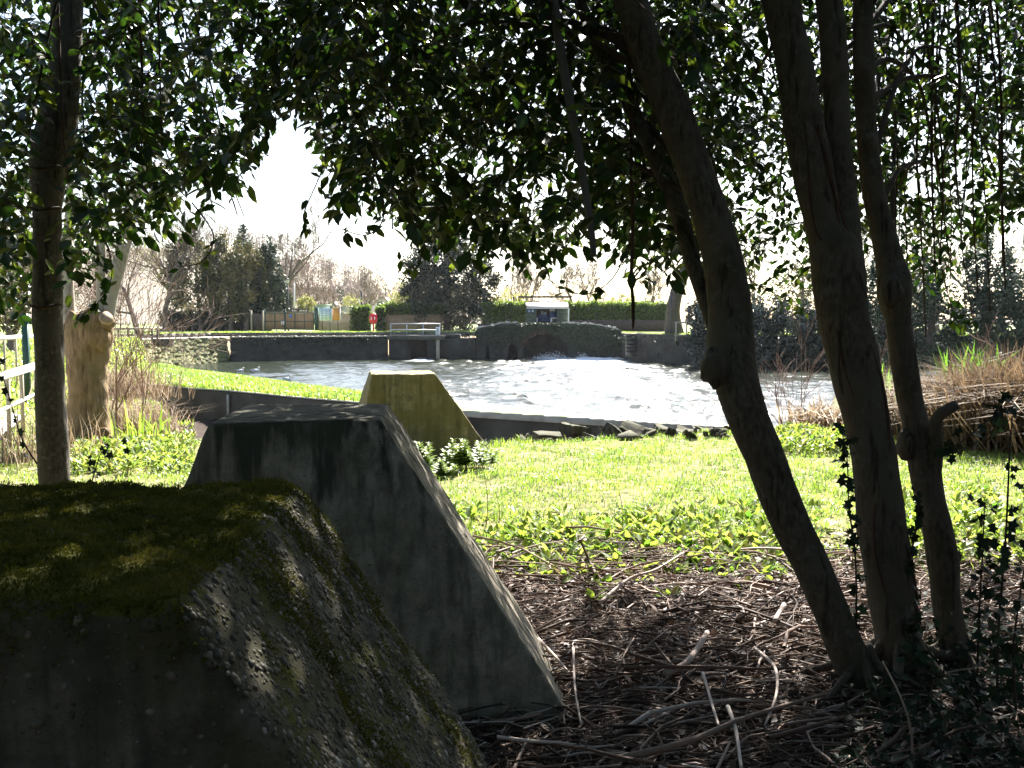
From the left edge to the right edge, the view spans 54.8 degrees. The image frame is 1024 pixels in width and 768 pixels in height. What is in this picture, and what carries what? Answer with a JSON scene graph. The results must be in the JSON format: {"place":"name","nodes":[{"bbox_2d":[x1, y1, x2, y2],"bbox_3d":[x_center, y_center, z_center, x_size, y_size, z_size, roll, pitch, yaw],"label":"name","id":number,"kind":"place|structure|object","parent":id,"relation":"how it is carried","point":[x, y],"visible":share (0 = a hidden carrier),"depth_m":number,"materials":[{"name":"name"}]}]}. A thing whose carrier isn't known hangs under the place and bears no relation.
{"place":"outdoors","nodes":[
{"label":"outdoors","id":0,"kind":"place"},
{"bbox_2d":[27,357,200,402],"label":"dry grass","id":1,"kind":"structure","parent":0,"point":[154,387],"depth_m":19.92,"materials":[{"name":"plant"}]},
{"bbox_2d":[142,336,245,339],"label":"quay path","id":2,"kind":"structure","parent":0,"point":[187,337],"depth_m":67.80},
{"bbox_2d":[115,332,475,337],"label":"kerb wall","id":3,"kind":"structure","parent":2,"relation":"on","point":[315,334],"depth_m":73.81,"materials":[{"name":"concrete"}]},
{"bbox_2d":[140,360,362,401],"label":"grass","id":4,"kind":"structure","parent":0,"point":[209,377],"depth_m":25.90,"materials":[{"name":"plant"}]},
{"bbox_2d":[144,366,601,417],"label":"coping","id":5,"kind":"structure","parent":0,"point":[475,407],"depth_m":19.71,"materials":[{"name":"grey concrete"}]},
{"bbox_2d":[1,244,1012,324],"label":"hill","id":6,"kind":"structure","parent":0,"point":[155,294],"depth_m":316.28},
{"bbox_2d":[195,224,605,324],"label":"woods","id":7,"kind":"object","parent":6,"relation":"on","point":[353,290],"visible":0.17,"depth_m":350.37,"materials":[{"name":"plant"}]},
{"bbox_2d":[0,323,1015,335],"bbox_3d":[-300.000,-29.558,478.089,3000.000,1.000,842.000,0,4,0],"label":"bank","id":8,"kind":"structure","parent":0,"point":[31,331],"depth_m":98.88,"materials":[{"name":"green plant"}]},
{"bbox_2d":[77,224,162,333],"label":"bare tree","id":9,"kind":"object","parent":8,"relation":"on","point":[133,274],"visible":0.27,"depth_m":65.42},
{"bbox_2d":[77,191,187,309],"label":"bare tree","id":10,"kind":"object","parent":8,"relation":"on","point":[150,262],"visible":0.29,"depth_m":92.32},
{"bbox_2d":[144,193,230,330],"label":"bare tree","id":11,"kind":"object","parent":8,"relation":"on","point":[174,277],"visible":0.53,"depth_m":83.95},
{"bbox_2d":[152,224,227,330],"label":"evergreen tree","id":12,"kind":"object","parent":8,"relation":"on","point":[186,282],"visible":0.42,"depth_m":85.61,"materials":[{"name":"green plant"}]},
{"bbox_2d":[157,309,267,330],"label":"hedge","id":13,"kind":"object","parent":8,"relation":"on","point":[237,326],"visible":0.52,"depth_m":86.87,"materials":[{"name":"brown plant"}]},
{"bbox_2d":[198,224,246,330],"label":"evergreen tree","id":14,"kind":"object","parent":8,"relation":"on","point":[220,245],"visible":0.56,"depth_m":84.83,"materials":[{"name":"green plant"}]},
{"bbox_2d":[221,242,272,330],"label":"evergreen tree","id":15,"kind":"object","parent":8,"relation":"on","point":[252,261],"visible":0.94,"depth_m":84.08,"materials":[{"name":"green plant"}]},
{"bbox_2d":[227,221,270,306],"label":"conifer","id":16,"kind":"object","parent":8,"relation":"on","point":[242,232],"visible":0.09,"depth_m":91.50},
{"bbox_2d":[250,310,263,330],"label":"board fence","id":17,"kind":"object","parent":8,"relation":"on","point":[256,322],"visible":1,"depth_m":80.33,"materials":[{"name":"grey wood"}]},
{"bbox_2d":[248,234,294,330],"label":"conifer","id":18,"kind":"object","parent":8,"relation":"on","point":[277,286],"visible":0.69,"depth_m":85.24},
{"bbox_2d":[272,259,308,308],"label":"bare tree","id":19,"kind":"object","parent":8,"relation":"on","point":[298,288],"visible":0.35,"depth_m":119.80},
{"bbox_2d":[241,181,340,306],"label":"bare tree","id":20,"kind":"object","parent":8,"relation":"on","point":[291,275],"visible":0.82,"depth_m":97.87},
{"bbox_2d":[264,308,318,329],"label":"gate","id":21,"kind":"structure","parent":8,"relation":"on","point":[273,320],"depth_m":80.32,"materials":[{"name":"green paint"}]},
{"bbox_2d":[287,256,347,307],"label":"bare tree","id":22,"kind":"object","parent":8,"relation":"on","point":[308,289],"visible":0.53,"depth_m":129.37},
{"bbox_2d":[319,312,351,330],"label":"board fence","id":23,"kind":"object","parent":8,"relation":"on","point":[344,324],"visible":0.56,"depth_m":80.86,"materials":[{"name":"brown wood"}]},
{"bbox_2d":[349,304,371,331],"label":"hedge","id":24,"kind":"object","parent":8,"relation":"on","point":[360,314],"visible":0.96,"depth_m":79.81,"materials":[{"name":"green plant"}]},
{"bbox_2d":[353,258,384,305],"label":"bare tree","id":25,"kind":"object","parent":8,"relation":"on","point":[369,295],"visible":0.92,"depth_m":168.32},
{"bbox_2d":[373,306,387,330],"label":"hedge","id":26,"kind":"object","parent":8,"relation":"on","point":[381,318],"visible":0.92,"depth_m":81.01,"materials":[{"name":"green plant"}]},
{"bbox_2d":[378,301,444,315],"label":"hedge","id":27,"kind":"object","parent":8,"relation":"on","point":[393,308],"visible":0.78,"depth_m":81.95,"materials":[{"name":"green plant"}]},
{"bbox_2d":[384,315,442,330],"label":"board fence","id":28,"kind":"object","parent":8,"relation":"on","point":[411,319],"visible":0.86,"depth_m":81.55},
{"bbox_2d":[394,235,509,336],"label":"yew tree","id":29,"kind":"object","parent":8,"relation":"on","point":[462,300],"visible":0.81,"depth_m":81.85,"materials":[{"name":"plant"}]},
{"bbox_2d":[480,298,529,323],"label":"hedge","id":30,"kind":"object","parent":8,"relation":"on","point":[503,311],"visible":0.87,"depth_m":81.79,"materials":[{"name":"green plant"}]},
{"bbox_2d":[502,254,546,302],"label":"bare tree","id":31,"kind":"object","parent":8,"relation":"on","point":[527,280],"visible":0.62,"depth_m":141.69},
{"bbox_2d":[525,303,568,322],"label":"shelter","id":32,"kind":"object","parent":8,"relation":"on","point":[560,313],"visible":0.62,"depth_m":77.31,"materials":[{"name":"fabric"}]},
{"bbox_2d":[475,321,621,359],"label":"bridge","id":33,"kind":"structure","parent":8,"relation":"on","point":[506,340],"depth_m":72.42,"materials":[{"name":"stone"}]},
{"bbox_2d":[540,257,596,302],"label":"bare tree","id":34,"kind":"object","parent":8,"relation":"on","point":[564,277],"visible":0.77,"depth_m":133.63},
{"bbox_2d":[571,245,620,302],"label":"bare tree","id":35,"kind":"object","parent":8,"relation":"on","point":[595,280],"visible":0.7,"depth_m":139.04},
{"bbox_2d":[564,299,667,319],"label":"hedge","id":36,"kind":"object","parent":8,"relation":"on","point":[619,310],"visible":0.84,"depth_m":81.28,"materials":[{"name":"green plant"}]},
{"bbox_2d":[569,320,664,331],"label":"garden wall","id":37,"kind":"structure","parent":8,"relation":"on","point":[648,325],"depth_m":80.85,"materials":[{"name":"brick"}]},
{"bbox_2d":[637,263,674,302],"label":"bare tree","id":38,"kind":"object","parent":8,"relation":"on","point":[653,277],"visible":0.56,"depth_m":118.89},
{"bbox_2d":[682,298,706,366],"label":"bush","id":39,"kind":"object","parent":8,"relation":"on","point":[693,343],"visible":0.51,"depth_m":60.11,"materials":[{"name":"green plant"}]},
{"bbox_2d":[642,96,789,333],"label":"old tree","id":40,"kind":"object","parent":8,"relation":"on","point":[676,301],"visible":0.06,"depth_m":66.36,"materials":[{"name":"brown plant"}]},
{"bbox_2d":[704,292,768,366],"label":"bush","id":41,"kind":"object","parent":8,"relation":"on","point":[755,321],"visible":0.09,"depth_m":58.58,"materials":[{"name":"green plant"}]},
{"bbox_2d":[733,195,779,303],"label":"bare tree","id":42,"kind":"object","parent":8,"relation":"on","point":[753,280],"visible":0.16,"depth_m":78.80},
{"bbox_2d":[754,248,814,317],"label":"ivy tree","id":43,"kind":"object","parent":8,"relation":"on","point":[801,293],"visible":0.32,"depth_m":74.41,"materials":[{"name":"green plant"}]},
{"bbox_2d":[753,285,826,368],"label":"bush","id":44,"kind":"object","parent":8,"relation":"on","point":[776,325],"visible":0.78,"depth_m":57.97,"materials":[{"name":"green plant"}]},
{"bbox_2d":[908,210,1023,332],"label":"bare tree","id":45,"kind":"object","parent":8,"relation":"on","point":[955,257],"visible":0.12,"depth_m":63.06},
{"bbox_2d":[0,336,1023,767],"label":"ground","id":46,"kind":"structure","parent":0,"point":[200,428],"depth_m":8.32,"materials":[{"name":"plant"}]},
{"bbox_2d":[0,217,31,350],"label":"tree","id":47,"kind":"object","parent":46,"relation":"on","point":[10,343],"visible":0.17,"depth_m":39.91,"materials":[{"name":"green plant"}]},
{"bbox_2d":[0,362,34,447],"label":"railing","id":48,"kind":"object","parent":46,"relation":"on","point":[21,371],"visible":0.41,"depth_m":12.94,"materials":[{"name":"metal"}]},
{"bbox_2d":[0,334,34,387],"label":"railing","id":49,"kind":"object","parent":46,"relation":"on","point":[10,337],"visible":0.31,"depth_m":22.97,"materials":[{"name":"white paint"}]},
{"bbox_2d":[0,358,37,463],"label":"sapling","id":50,"kind":"object","parent":46,"relation":"on","point":[5,392],"visible":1,"depth_m":5.62,"materials":[{"name":"green plant"}]},
{"bbox_2d":[17,314,31,402],"bbox_3d":[-9.356,-0.465,19.010,0.297,1.778,0.100,0,4,0],"label":"gate post","id":51,"kind":"object","parent":46,"relation":"on","point":[26,353],"visible":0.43,"depth_m":18.96,"materials":[{"name":"green paint"}]},
{"bbox_2d":[0,400,128,468],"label":"dry grass","id":52,"kind":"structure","parent":46,"relation":"on","point":[4,458],"depth_m":10.80,"materials":[{"name":"plant"}]},
{"bbox_2d":[86,438,130,482],"bbox_3d":[-2.228,0.455,5.419,0.256,0.318,0.133,2,4,24],"label":"sapling","id":53,"kind":"object","parent":46,"relation":"on","point":[108,455],"visible":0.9,"depth_m":5.44,"materials":[{"name":"green plant"}]},
{"bbox_2d":[74,229,157,345],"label":"bare shrub","id":54,"kind":"object","parent":46,"relation":"on","point":[92,297],"visible":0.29,"depth_m":45.38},
{"bbox_2d":[63,57,172,445],"bbox_3d":[-5.077,-1.669,12.550,1.412,5.178,0.836,0,4,0],"label":"pollard","id":55,"kind":"object","parent":46,"relation":"on","point":[88,346],"visible":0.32,"depth_m":12.43,"materials":[{"name":"brown plant"}]},
{"bbox_2d":[77,270,169,434],"bbox_3d":[-5.537,-0.364,14.343,1.562,2.564,0.842,1,4,15],"label":"bare shrub","id":56,"kind":"object","parent":46,"relation":"on","point":[117,381],"visible":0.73,"depth_m":14.29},
{"bbox_2d":[23,240,231,370],"bbox_3d":[-10.440,-2.156,27.610,5.063,3.773,4.064,0,4,0],"label":"bare shrub","id":57,"kind":"object","parent":46,"relation":"on","point":[138,318],"visible":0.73,"depth_m":27.08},
{"bbox_2d":[108,397,172,440],"bbox_3d":[-4.973,0.539,13.023,1.068,0.772,1.219,0,4,0],"label":"flag plant","id":58,"kind":"object","parent":46,"relation":"on","point":[149,430],"visible":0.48,"depth_m":12.98,"materials":[{"name":"green plant"}]},
{"bbox_2d":[66,387,216,437],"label":"dry grass","id":59,"kind":"structure","parent":46,"relation":"on","point":[122,419],"depth_m":15.50,"materials":[{"name":"plant"}]},
{"bbox_2d":[74,251,245,387],"bbox_3d":[-11.816,-1.804,32.367,6.277,5.039,4.563,-1,4,-21],"label":"bare shrub","id":60,"kind":"object","parent":46,"relation":"on","point":[170,334],"visible":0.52,"depth_m":32.86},
{"bbox_2d":[142,337,229,364],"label":"quay wall","id":61,"kind":"structure","parent":46,"relation":"on","point":[214,355],"depth_m":65.47,"materials":[{"name":"stone"}]},
{"bbox_2d":[0,476,488,767],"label":"concrete block","id":62,"kind":"structure","parent":46,"relation":"on","point":[231,624],"depth_m":1.51,"materials":[{"name":"concrete"}]},
{"bbox_2d":[0,0,509,484],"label":"tree","id":63,"kind":"object","parent":46,"relation":"on","point":[54,140],"visible":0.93,"depth_m":6.07,"materials":[{"name":"green plant"}]},
{"bbox_2d":[184,404,572,724],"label":"concrete block","id":64,"kind":"structure","parent":46,"relation":"on","point":[363,476],"depth_m":4.08,"materials":[{"name":"concrete"}]},
{"bbox_2d":[358,370,494,459],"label":"concrete block","id":65,"kind":"structure","parent":46,"relation":"on","point":[424,407],"depth_m":11.25,"materials":[{"name":"concrete"}]},
{"bbox_2d":[151,384,728,446],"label":"retaining wall","id":66,"kind":"structure","parent":46,"relation":"on","point":[488,427],"depth_m":19.28,"materials":[{"name":"concrete"}]},
{"bbox_2d":[431,458,457,478],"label":"nettle","id":67,"kind":"object","parent":46,"relation":"on","point":[439,470],"visible":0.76,"depth_m":9.99,"materials":[{"name":"green plant"}]},
{"bbox_2d":[438,438,470,472],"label":"nettle","id":68,"kind":"object","parent":46,"relation":"on","point":[455,458],"visible":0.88,"depth_m":10.35,"materials":[{"name":"green plant"}]},
{"bbox_2d":[462,440,492,469],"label":"nettle","id":69,"kind":"object","parent":46,"relation":"on","point":[480,456],"visible":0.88,"depth_m":10.45,"materials":[{"name":"green plant"}]},
{"bbox_2d":[0,330,1013,441],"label":"grass","id":70,"kind":"structure","parent":46,"relation":"on","point":[10,365],"depth_m":36.67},
{"bbox_2d":[0,418,1023,577],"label":"grass","id":71,"kind":"structure","parent":46,"relation":"on","point":[619,454],"depth_m":9.68,"materials":[{"name":"plant"}]},
{"bbox_2d":[70,421,1023,599],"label":"weeds","id":72,"kind":"object","parent":46,"relation":"on","point":[800,436],"visible":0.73,"depth_m":7.48,"materials":[{"name":"green plant"}]},
{"bbox_2d":[208,0,943,711],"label":"tree","id":73,"kind":"object","parent":46,"relation":"on","point":[448,70],"visible":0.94,"depth_m":4.76,"materials":[{"name":"green plant"}]},
{"bbox_2d":[549,0,596,256],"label":"dead branch","id":74,"kind":"object","parent":73,"relation":"hanging from","point":[565,79],"visible":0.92,"depth_m":4.52,"materials":[{"name":"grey wood"}]},
{"bbox_2d":[619,54,645,328],"bbox_3d":[0.607,-1.216,4.921,0.135,1.888,0.042,1,4,9],"label":"hanging stem","id":75,"kind":"object","parent":73,"relation":"hanging from","point":[631,280],"visible":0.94,"depth_m":4.95,"materials":[{"name":"black plant"}]},
{"bbox_2d":[829,416,868,630],"bbox_3d":[1.484,0.620,4.350,0.183,0.960,0.132,0,4,0],"label":"ivy shoot","id":76,"kind":"object","parent":73,"relation":"attached to","point":[849,483],"visible":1,"depth_m":4.34,"materials":[{"name":"green plant"}]},
{"bbox_2d":[509,425,730,445],"bbox_3d":[1.667,0.915,14.482,3.482,0.798,2.632,0,4,0],"label":"rubble","id":77,"kind":"object","parent":46,"relation":"on","point":[651,432],"visible":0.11,"depth_m":13.43,"materials":[{"name":"concrete"}]},
{"bbox_2d":[533,431,563,442],"bbox_3d":[0.513,0.822,14.082,0.409,0.280,0.391,-1,4,-9],"label":"rubble block","id":78,"kind":"object","parent":77,"relation":"on","point":[543,435],"depth_m":13.94,"materials":[{"name":"concrete"}]},
{"bbox_2d":[559,422,586,442],"bbox_3d":[0.875,0.740,14.371,0.296,0.349,0.405,-2,4,-31],"label":"rubble block","id":79,"kind":"object","parent":77,"relation":"on","point":[569,431],"depth_m":14.23,"materials":[{"name":"concrete"}]},
{"bbox_2d":[457,526,1023,767],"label":"twig litter","id":80,"kind":"object","parent":46,"relation":"on","point":[619,731],"visible":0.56,"depth_m":4.51,"materials":[{"name":"wood"}]},
{"bbox_2d":[598,552,683,603],"bbox_3d":[0.770,1.155,5.955,0.090,0.087,1.090,3,5,34],"label":"fallen stick","id":81,"kind":"object","parent":80,"relation":"on","point":[610,593],"visible":0.99,"depth_m":5.93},
{"bbox_2d":[662,630,709,675],"bbox_3d":[0.840,1.256,4.602,0.081,0.069,0.536,2,4,32],"label":"fallen stick","id":82,"kind":"object","parent":80,"relation":"on","point":[689,659],"visible":0.94,"depth_m":4.52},
{"bbox_2d":[624,665,800,669],"bbox_3d":[0.894,1.261,4.373,0.789,0.036,0.085,0,4,0],"label":"fallen stick","id":83,"kind":"object","parent":80,"relation":"on","point":[697,666],"visible":0.97,"depth_m":4.38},
{"bbox_2d":[612,692,827,763],"bbox_3d":[0.850,1.315,3.791,1.113,0.053,0.078,-2,4,-31],"label":"fallen stick","id":84,"kind":"object","parent":80,"relation":"on","point":[668,746],"visible":0.98,"depth_m":3.67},
{"bbox_2d":[726,705,742,767],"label":"fallen stick","id":85,"kind":"object","parent":80,"relation":"on","point":[729,710],"visible":0.96,"depth_m":3.67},
{"bbox_2d":[753,646,778,725],"bbox_3d":[1.099,1.262,4.243,0.082,0.083,0.866,1,4,11],"label":"fallen stick","id":86,"kind":"object","parent":80,"relation":"on","point":[767,658],"visible":1,"depth_m":4.13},
{"bbox_2d":[467,527,1023,767],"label":"dead leaves","id":87,"kind":"object","parent":46,"relation":"on","point":[732,763],"visible":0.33,"depth_m":4.47,"materials":[{"name":"plant"}]},
{"bbox_2d":[700,301,827,424],"bbox_3d":[4.339,-0.097,15.764,1.878,2.427,2.199,3,5,39],"label":"bare shrub","id":88,"kind":"object","parent":46,"relation":"on","point":[778,389],"visible":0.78,"depth_m":15.91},
{"bbox_2d":[576,0,976,710],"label":"tree","id":89,"kind":"object","parent":46,"relation":"on","point":[814,138],"visible":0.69,"depth_m":4.69,"materials":[{"name":"brown plant"}]},
{"bbox_2d":[904,478,925,575],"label":"ivy shoot","id":90,"kind":"object","parent":89,"relation":"attached to","point":[918,521],"visible":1,"depth_m":4.45,"materials":[{"name":"green plant"}]},
{"bbox_2d":[773,392,842,427],"bbox_3d":[4.664,0.408,14.558,2.369,0.621,2.394,-3,5,-35],"label":"dead flax","id":91,"kind":"object","parent":46,"relation":"on","point":[821,416],"visible":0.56,"depth_m":14.52,"materials":[{"name":"plant"}]},
{"bbox_2d":[764,0,1023,682],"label":"tree","id":92,"kind":"object","parent":46,"relation":"on","point":[919,442],"visible":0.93,"depth_m":5.84,"materials":[{"name":"brown plant"}]},
{"bbox_2d":[866,253,922,372],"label":"ivy tree","id":93,"kind":"object","parent":46,"relation":"on","point":[880,332],"visible":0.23,"depth_m":51.56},
{"bbox_2d":[805,368,1019,441],"bbox_3d":[6.196,0.235,13.538,4.520,1.018,4.654,0,4,0],"label":"dead flax","id":94,"kind":"object","parent":46,"relation":"on","point":[894,413],"visible":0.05,"depth_m":13.24,"materials":[{"name":"plant"}]},
{"bbox_2d":[814,568,1023,767],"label":"ivy undergrowth","id":95,"kind":"object","parent":46,"relation":"on","point":[964,707],"visible":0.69,"depth_m":3.83,"materials":[{"name":"green plant"}]},
{"bbox_2d":[898,585,923,668],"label":"ivy shoot","id":96,"kind":"object","parent":95,"relation":"attached to","point":[912,628],"visible":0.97,"depth_m":4.28,"materials":[{"name":"green plant"}]},
{"bbox_2d":[954,493,1001,687],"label":"ivy shoots","id":97,"kind":"object","parent":95,"relation":"on","point":[982,543],"visible":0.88,"depth_m":4.06,"materials":[{"name":"green plant"}]},
{"bbox_2d":[824,338,1023,457],"bbox_3d":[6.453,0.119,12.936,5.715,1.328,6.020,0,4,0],"label":"dead flax","id":98,"kind":"object","parent":46,"relation":"on","point":[965,428],"visible":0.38,"depth_m":12.34,"materials":[{"name":"plant"}]},
{"bbox_2d":[910,262,971,374],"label":"ivy tree","id":99,"kind":"object","parent":46,"relation":"on","point":[926,347],"visible":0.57,"depth_m":48.53,"materials":[{"name":"plant"}]},
{"bbox_2d":[925,340,1017,380],"bbox_3d":[6.758,-0.296,14.494,1.148,0.755,1.620,-3,5,-40],"label":"flax","id":100,"kind":"object","parent":46,"relation":"on","point":[946,363],"visible":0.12,"depth_m":14.45,"materials":[{"name":"green plant"}]},
{"bbox_2d":[947,228,1023,361],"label":"ivy tree","id":101,"kind":"object","parent":46,"relation":"on","point":[980,304],"visible":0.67,"depth_m":46.48,"materials":[{"name":"plant"}]},
{"bbox_2d":[965,312,1023,372],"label":"bare shrub","id":102,"kind":"object","parent":46,"relation":"on","point":[992,349],"visible":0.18,"depth_m":13.53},
{"bbox_2d":[969,397,1023,687],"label":"sapling","id":103,"kind":"object","parent":46,"relation":"on","point":[1000,424],"visible":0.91,"depth_m":3.96,"materials":[{"name":"green plant"}]},
{"bbox_2d":[986,517,1023,709],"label":"sapling","id":104,"kind":"object","parent":46,"relation":"on","point":[1008,650],"visible":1,"depth_m":3.68,"materials":[{"name":"green plant"}]},
{"bbox_2d":[989,259,1023,365],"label":"ivy tree","id":105,"kind":"object","parent":46,"relation":"on","point":[1014,307],"visible":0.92,"depth_m":43.93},
{"bbox_2d":[0,0,1023,354],"label":"sky","id":106,"kind":"structure","parent":0,"point":[287,151],"materials":[{"name":"white"}]},
{"bbox_2d":[176,355,956,430],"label":"water","id":107,"kind":"structure","parent":0,"point":[618,387],"depth_m":46.09,"materials":[{"name":"grey liquid"}]},
{"bbox_2d":[229,334,387,360],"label":"quay wall","id":108,"kind":"structure","parent":107,"relation":"in","point":[261,348],"depth_m":71.32,"materials":[{"name":"stone"}]},
{"bbox_2d":[387,334,475,358],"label":"sluice","id":109,"kind":"object","parent":107,"relation":"in","point":[455,346],"visible":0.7,"depth_m":73.25,"materials":[{"name":"concrete"}]},
{"bbox_2d":[613,332,1017,368],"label":"quay wall","id":110,"kind":"structure","parent":107,"relation":"in","point":[652,348],"depth_m":65.58,"materials":[{"name":"stone"}]},
{"bbox_2d":[932,391,1018,464],"bbox_3d":[2.067,0.199,4.362,0.163,0.359,0.385,-2,4,-33],"label":"shoot","id":111,"kind":"object","parent":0,"point":[950,451],"visible":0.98,"depth_m":4.40,"materials":[{"name":"green plant"}]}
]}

